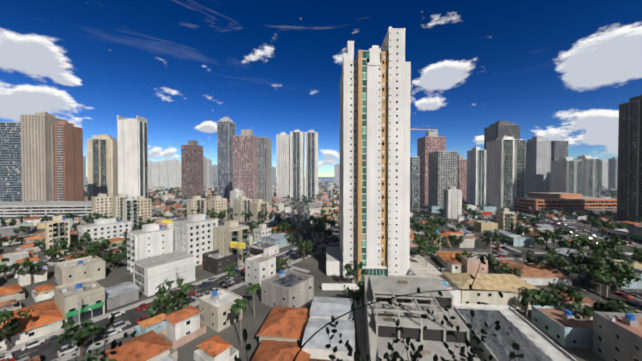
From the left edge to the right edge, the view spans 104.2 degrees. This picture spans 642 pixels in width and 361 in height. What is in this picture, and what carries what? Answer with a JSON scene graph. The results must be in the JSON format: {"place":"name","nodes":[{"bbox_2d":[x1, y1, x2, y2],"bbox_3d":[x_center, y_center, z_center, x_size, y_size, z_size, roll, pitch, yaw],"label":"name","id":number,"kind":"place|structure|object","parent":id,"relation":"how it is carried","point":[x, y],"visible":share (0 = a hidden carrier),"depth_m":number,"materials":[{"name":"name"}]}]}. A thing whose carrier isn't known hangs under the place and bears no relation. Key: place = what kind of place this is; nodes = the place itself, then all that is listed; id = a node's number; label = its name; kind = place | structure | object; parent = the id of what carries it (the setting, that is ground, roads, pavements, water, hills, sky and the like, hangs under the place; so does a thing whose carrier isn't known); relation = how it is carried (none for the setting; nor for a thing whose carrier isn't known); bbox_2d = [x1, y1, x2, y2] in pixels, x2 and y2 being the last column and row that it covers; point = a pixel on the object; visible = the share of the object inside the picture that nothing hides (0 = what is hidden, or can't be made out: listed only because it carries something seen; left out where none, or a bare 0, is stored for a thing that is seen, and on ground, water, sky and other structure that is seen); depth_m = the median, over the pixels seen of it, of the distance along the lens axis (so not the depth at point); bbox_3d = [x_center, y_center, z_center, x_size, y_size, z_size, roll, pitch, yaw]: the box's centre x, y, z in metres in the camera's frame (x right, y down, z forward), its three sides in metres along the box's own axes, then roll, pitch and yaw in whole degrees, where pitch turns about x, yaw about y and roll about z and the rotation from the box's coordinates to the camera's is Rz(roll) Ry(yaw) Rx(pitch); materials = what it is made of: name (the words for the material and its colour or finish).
{"place":"outdoors","nodes":[
{"label":"outdoors","id":0,"kind":"place"},
{"bbox_2d":[0,177,641,360],"bbox_3d":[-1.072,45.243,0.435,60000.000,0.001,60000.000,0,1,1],"label":"ground","id":1,"kind":"structure","parent":0,"point":[314,265],"depth_m":100.87,"materials":[{"name":"grey concrete"}]},
{"bbox_2d":[0,122,21,201],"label":"high-rise building","id":2,"kind":"structure","parent":1,"relation":"on","point":[10,166],"depth_m":305.23,"materials":[{"name":"grey glass"}]},
{"bbox_2d":[20,112,66,201],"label":"high-rise building","id":3,"kind":"structure","parent":1,"relation":"on","point":[36,154],"depth_m":294.49,"materials":[{"name":"beige concrete"}]},
{"bbox_2d":[51,121,83,200],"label":"high-rise building","id":4,"kind":"structure","parent":1,"relation":"on","point":[67,153],"depth_m":308.65,"materials":[{"name":"brown concrete"}]},
{"bbox_2d":[83,156,85,186],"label":"high-rise building","id":5,"kind":"structure","parent":1,"relation":"on","point":[84,171],"depth_m":977.09,"materials":[{"name":"grey concrete"}]},
{"bbox_2d":[87,134,117,200],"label":"high-rise building","id":6,"kind":"structure","parent":1,"relation":"on","point":[102,163],"depth_m":425.31,"materials":[{"name":"beige glass"}]},
{"bbox_2d":[117,115,147,198],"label":"high-rise building","id":7,"kind":"structure","parent":1,"relation":"on","point":[132,139],"depth_m":333.42,"materials":[{"name":"white concrete"}]},
{"bbox_2d":[148,160,151,185],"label":"high-rise building","id":8,"kind":"structure","parent":1,"relation":"on","point":[149,174],"depth_m":908.78,"materials":[{"name":"white concrete"}]},
{"bbox_2d":[151,161,159,185],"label":"high-rise building","id":9,"kind":"structure","parent":1,"relation":"on","point":[155,172],"depth_m":907.87,"materials":[{"name":"white concrete"}]},
{"bbox_2d":[160,159,168,187],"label":"high-rise building","id":10,"kind":"structure","parent":1,"relation":"on","point":[164,172],"depth_m":907.71,"materials":[{"name":"grey concrete"}]},
{"bbox_2d":[169,158,178,188],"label":"high-rise building","id":11,"kind":"structure","parent":1,"relation":"on","point":[173,173],"depth_m":907.21,"materials":[{"name":"grey concrete"}]},
{"bbox_2d":[177,161,180,186],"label":"high-rise building","id":12,"kind":"structure","parent":1,"relation":"on","point":[179,174],"depth_m":906.70,"materials":[{"name":"white concrete"}]},
{"bbox_2d":[181,140,203,199],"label":"high-rise building","id":13,"kind":"structure","parent":1,"relation":"on","point":[192,176],"depth_m":453.82,"materials":[{"name":"brown concrete"}]},
{"bbox_2d":[203,156,206,188],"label":"high-rise building","id":14,"kind":"structure","parent":1,"relation":"on","point":[205,168],"depth_m":817.78,"materials":[{"name":"grey concrete"}]},
{"bbox_2d":[207,158,211,187],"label":"high-rise building","id":15,"kind":"structure","parent":1,"relation":"on","point":[209,173],"depth_m":857.79,"materials":[{"name":"grey concrete"}]},
{"bbox_2d":[212,164,216,184],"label":"high-rise building","id":16,"kind":"structure","parent":1,"relation":"on","point":[214,173],"depth_m":1207.05,"materials":[{"name":"grey concrete"}]},
{"bbox_2d":[217,117,235,199],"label":"high-rise building","id":17,"kind":"structure","parent":1,"relation":"on","point":[226,128],"depth_m":422.21,"materials":[{"name":"grey glass"}]},
{"bbox_2d":[232,129,256,201],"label":"high-rise building","id":18,"kind":"structure","parent":1,"relation":"on","point":[245,161],"depth_m":331.52,"materials":[{"name":"brown concrete"}]},
{"bbox_2d":[257,137,271,205],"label":"high-rise building","id":19,"kind":"structure","parent":1,"relation":"on","point":[264,168],"depth_m":346.18,"materials":[{"name":"grey concrete"}]},
{"bbox_2d":[272,167,275,183],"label":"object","id":20,"kind":"structure","parent":1,"relation":"on","point":[273,174],"depth_m":1403.66,"materials":[{"name":"grey glass"}]},
{"bbox_2d":[276,132,289,200],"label":"high-rise building","id":21,"kind":"structure","parent":1,"relation":"on","point":[283,160],"depth_m":450.44,"materials":[{"name":"white concrete"}]},
{"bbox_2d":[0,256,580,360],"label":"plants","id":22,"kind":"object","parent":1,"relation":"on","point":[414,356],"visible":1,"depth_m":1.37,"materials":[{"name":"black plant"}]},
{"bbox_2d":[290,129,303,200],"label":"high-rise building","id":23,"kind":"structure","parent":1,"relation":"on","point":[296,162],"depth_m":455.01,"materials":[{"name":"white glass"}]},
{"bbox_2d":[0,192,616,360],"bbox_3d":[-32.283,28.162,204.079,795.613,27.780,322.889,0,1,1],"label":"apartment buildings","id":24,"kind":"structure","parent":1,"relation":"on","point":[201,237],"depth_m":78.04,"materials":[{"name":"white concrete"}]},
{"bbox_2d":[304,129,317,198],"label":"high-rise building","id":25,"kind":"structure","parent":1,"relation":"on","point":[311,162],"depth_m":459.46,"materials":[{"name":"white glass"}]},
{"bbox_2d":[0,224,641,360],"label":"low-rise buildings","id":26,"kind":"structure","parent":1,"relation":"on","point":[611,336],"depth_m":77.53,"materials":[{"name":"tile"}]},
{"bbox_2d":[0,214,641,360],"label":"trees","id":27,"kind":"object","parent":1,"relation":"on","point":[596,269],"visible":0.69,"depth_m":101.81,"materials":[{"name":"green plant"}]},
{"bbox_2d":[0,187,641,265],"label":"buildings","id":28,"kind":"structure","parent":1,"relation":"on","point":[57,228],"depth_m":200.45,"materials":[{"name":"beige concrete"}]},
{"bbox_2d":[0,196,641,251],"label":"trees","id":29,"kind":"object","parent":1,"relation":"on","point":[518,230],"visible":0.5,"depth_m":224.75,"materials":[{"name":"green plant"}]},
{"bbox_2d":[334,163,339,185],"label":"high-rise building","id":30,"kind":"structure","parent":1,"relation":"on","point":[336,173],"depth_m":1198.61,"materials":[{"name":"white glass"}]},
{"bbox_2d":[84,186,616,216],"bbox_3d":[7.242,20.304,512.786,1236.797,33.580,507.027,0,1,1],"label":"buildings","id":31,"kind":"structure","parent":1,"relation":"on","point":[171,197],"depth_m":470.50,"materials":[{"name":"tile"}]},
{"bbox_2d":[84,179,616,207],"bbox_3d":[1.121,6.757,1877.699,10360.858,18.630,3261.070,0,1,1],"label":"buildings","id":32,"kind":"structure","parent":1,"relation":"on","point":[612,194],"depth_m":570.21,"materials":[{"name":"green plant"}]},
{"bbox_2d":[84,179,616,191],"bbox_3d":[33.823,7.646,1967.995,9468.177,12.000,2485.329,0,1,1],"label":"city","id":33,"kind":"object","parent":1,"relation":"on","point":[153,188],"visible":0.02,"depth_m":843.38,"materials":[{"name":"tile"}]},
{"bbox_2d":[78,207,638,344],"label":"street furniture","id":34,"kind":"object","parent":1,"relation":"on","point":[238,245],"visible":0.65,"depth_m":129.87,"materials":[{"name":"grey"}]},
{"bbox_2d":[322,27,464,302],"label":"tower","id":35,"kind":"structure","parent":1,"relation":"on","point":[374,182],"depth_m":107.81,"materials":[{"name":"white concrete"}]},
{"bbox_2d":[410,157,419,208],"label":"high-rise building","id":36,"kind":"structure","parent":1,"relation":"on","point":[414,181],"depth_m":348.32,"materials":[{"name":"grey glass"}]},
{"bbox_2d":[417,132,445,204],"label":"high-rise building","id":37,"kind":"structure","parent":1,"relation":"on","point":[430,142],"depth_m":397.99,"materials":[{"name":"pink concrete"}]},
{"bbox_2d":[410,129,437,131],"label":"tower crane","id":38,"kind":"object","parent":37,"relation":"on","point":[425,129],"visible":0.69,"depth_m":414.94,"materials":[{"name":"orange"}]},
{"bbox_2d":[428,151,457,208],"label":"high-rise building","id":39,"kind":"structure","parent":1,"relation":"on","point":[442,170],"depth_m":328.16,"materials":[{"name":"grey glass"}]},
{"bbox_2d":[457,155,466,200],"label":"high-rise building","id":40,"kind":"structure","parent":1,"relation":"on","point":[462,175],"depth_m":446.60,"materials":[{"name":"pink concrete"}]},
{"bbox_2d":[466,146,485,204],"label":"high-rise building","id":41,"kind":"structure","parent":1,"relation":"on","point":[476,177],"depth_m":397.16,"materials":[{"name":"white glass"}]},
{"bbox_2d":[484,121,519,149],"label":"high-rise building","id":42,"kind":"structure","parent":1,"relation":"on","point":[495,130],"depth_m":426.67,"materials":[{"name":"grey glass"}]},
{"bbox_2d":[486,135,525,210],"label":"high-rise building","id":43,"kind":"structure","parent":1,"relation":"on","point":[505,170],"depth_m":326.94,"materials":[{"name":"grey glass"}]},
{"bbox_2d":[525,136,550,195],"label":"high-rise building","id":44,"kind":"structure","parent":1,"relation":"on","point":[537,163],"depth_m":425.61,"materials":[{"name":"grey glass"}]},
{"bbox_2d":[551,140,567,160],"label":"high-rise building","id":45,"kind":"structure","parent":1,"relation":"on","point":[559,149],"depth_m":443.30,"materials":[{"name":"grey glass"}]},
{"bbox_2d":[550,156,582,195],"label":"high-rise building","id":46,"kind":"structure","parent":1,"relation":"on","point":[566,174],"depth_m":376.11,"materials":[{"name":"grey glass"}]},
{"bbox_2d":[573,154,600,197],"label":"high-rise building","id":47,"kind":"structure","parent":1,"relation":"on","point":[591,176],"depth_m":378.99,"materials":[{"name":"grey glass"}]},
{"bbox_2d":[600,159,607,189],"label":"high-rise building","id":48,"kind":"structure","parent":1,"relation":"on","point":[604,173],"depth_m":787.42,"materials":[{"name":"grey concrete"}]},
{"bbox_2d":[608,157,617,188],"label":"high-rise building","id":49,"kind":"structure","parent":1,"relation":"on","point":[612,171],"depth_m":844.78,"materials":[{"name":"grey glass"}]},
{"bbox_2d":[617,93,641,221],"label":"high-rise building","id":50,"kind":"structure","parent":1,"relation":"on","point":[629,190],"depth_m":242.62,"materials":[{"name":"black glass"}]},
{"bbox_2d":[0,191,641,360],"bbox_3d":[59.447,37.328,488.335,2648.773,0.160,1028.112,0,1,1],"label":"roads","id":51,"kind":"structure","parent":0,"point":[132,315],"depth_m":101.76,"materials":[{"name":"grey asphalt"}]},
{"bbox_2d":[0,202,641,360],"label":"cars","id":52,"kind":"object","parent":51,"relation":"on","point":[116,327],"visible":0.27,"depth_m":104.76,"materials":[{"name":"multicoloured"}]},
{"bbox_2d":[0,0,641,176],"label":"sky","id":53,"kind":"structure","parent":0,"point":[559,70],"materials":[{"name":"blue"}]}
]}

